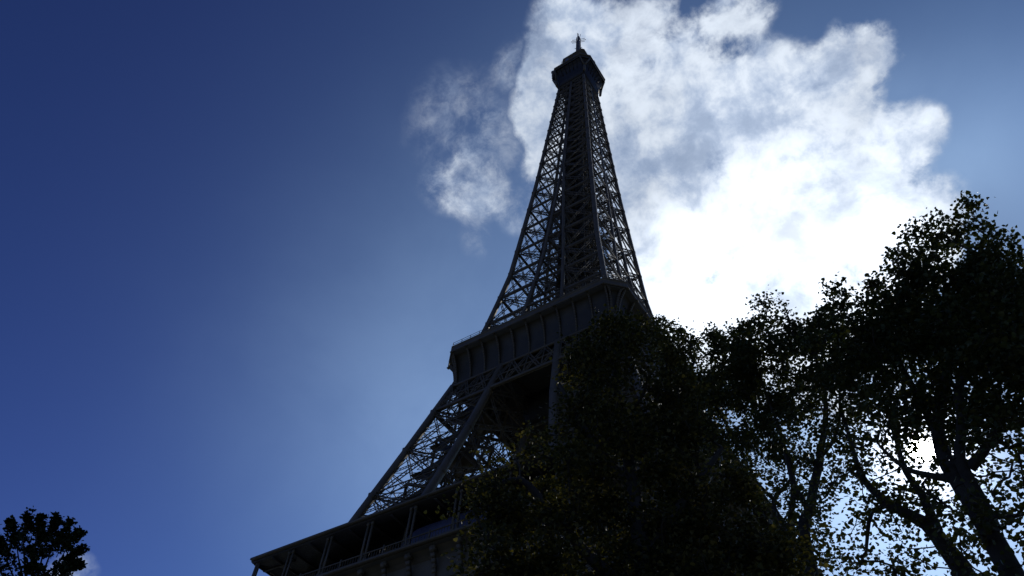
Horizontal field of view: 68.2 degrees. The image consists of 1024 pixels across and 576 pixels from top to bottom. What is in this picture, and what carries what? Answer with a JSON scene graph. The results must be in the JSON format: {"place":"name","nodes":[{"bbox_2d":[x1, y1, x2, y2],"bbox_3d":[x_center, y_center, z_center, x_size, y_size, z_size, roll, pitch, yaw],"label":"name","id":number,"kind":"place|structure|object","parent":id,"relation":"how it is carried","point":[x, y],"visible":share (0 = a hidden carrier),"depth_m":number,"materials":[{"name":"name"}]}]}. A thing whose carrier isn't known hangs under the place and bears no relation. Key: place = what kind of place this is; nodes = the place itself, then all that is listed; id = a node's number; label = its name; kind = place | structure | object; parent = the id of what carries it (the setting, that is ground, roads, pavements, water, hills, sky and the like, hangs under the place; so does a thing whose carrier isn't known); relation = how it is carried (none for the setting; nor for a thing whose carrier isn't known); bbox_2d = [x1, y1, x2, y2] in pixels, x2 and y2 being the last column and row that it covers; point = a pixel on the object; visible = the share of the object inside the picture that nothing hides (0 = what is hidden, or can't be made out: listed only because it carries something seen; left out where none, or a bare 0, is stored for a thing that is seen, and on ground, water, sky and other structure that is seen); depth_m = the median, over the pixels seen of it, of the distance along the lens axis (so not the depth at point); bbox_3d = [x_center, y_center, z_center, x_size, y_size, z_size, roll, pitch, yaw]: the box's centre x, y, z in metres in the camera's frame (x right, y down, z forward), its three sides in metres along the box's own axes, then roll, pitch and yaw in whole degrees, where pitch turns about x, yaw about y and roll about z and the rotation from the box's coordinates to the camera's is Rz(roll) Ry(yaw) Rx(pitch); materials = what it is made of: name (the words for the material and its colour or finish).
{"place":"outdoors","nodes":[
{"label":"outdoors","id":0,"kind":"place"},
{"bbox_2d":[0,0,1023,575],"label":"sky","id":1,"kind":"structure","parent":0,"point":[247,247],"materials":[{"name":"blue"}]},
{"bbox_2d":[250,33,819,575],"bbox_3d":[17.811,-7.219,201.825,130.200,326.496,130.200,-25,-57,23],"label":"lattice tower","id":2,"kind":"structure","parent":0,"point":[502,385],"depth_m":152.51,"materials":[{"name":"metal"}]},
{"label":"ground","id":3,"kind":"structure","parent":0,"visible":0},
{"bbox_2d":[0,506,89,575],"bbox_3d":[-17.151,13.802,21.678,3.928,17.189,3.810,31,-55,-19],"label":"young tree","id":4,"kind":"object","parent":3,"relation":"on","point":[72,562],"visible":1,"depth_m":26.75,"materials":[{"name":"green plant"}]},
{"bbox_2d":[423,303,832,575],"bbox_3d":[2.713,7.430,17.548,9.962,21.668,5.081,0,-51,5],"label":"broadleaf tree","id":5,"kind":"object","parent":3,"relation":"on","point":[668,542],"visible":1,"depth_m":19.36,"materials":[{"name":"green plant"}]},
{"bbox_2d":[647,314,828,575],"bbox_3d":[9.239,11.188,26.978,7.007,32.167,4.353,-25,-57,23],"label":"plane tree","id":6,"kind":"object","parent":3,"relation":"on","point":[711,339],"visible":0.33,"depth_m":33.44,"materials":[{"name":"green plant"}]},
{"bbox_2d":[701,289,891,575],"bbox_3d":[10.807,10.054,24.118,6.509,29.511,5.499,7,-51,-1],"label":"plane tree","id":7,"kind":"object","parent":3,"relation":"on","point":[744,354],"visible":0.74,"depth_m":30.65,"materials":[{"name":"green plant"}]},
{"bbox_2d":[781,319,975,575],"bbox_3d":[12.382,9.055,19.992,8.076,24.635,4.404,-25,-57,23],"label":"plane tree","id":8,"kind":"object","parent":3,"relation":"on","point":[861,472],"visible":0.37,"depth_m":24.11,"materials":[{"name":"green plant"}]},
{"bbox_2d":[788,190,1023,575],"bbox_3d":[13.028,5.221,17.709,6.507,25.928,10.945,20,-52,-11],"label":"plane tree","id":9,"kind":"object","parent":3,"relation":"on","point":[965,327],"visible":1,"depth_m":21.73,"materials":[{"name":"green plant"}]}
]}

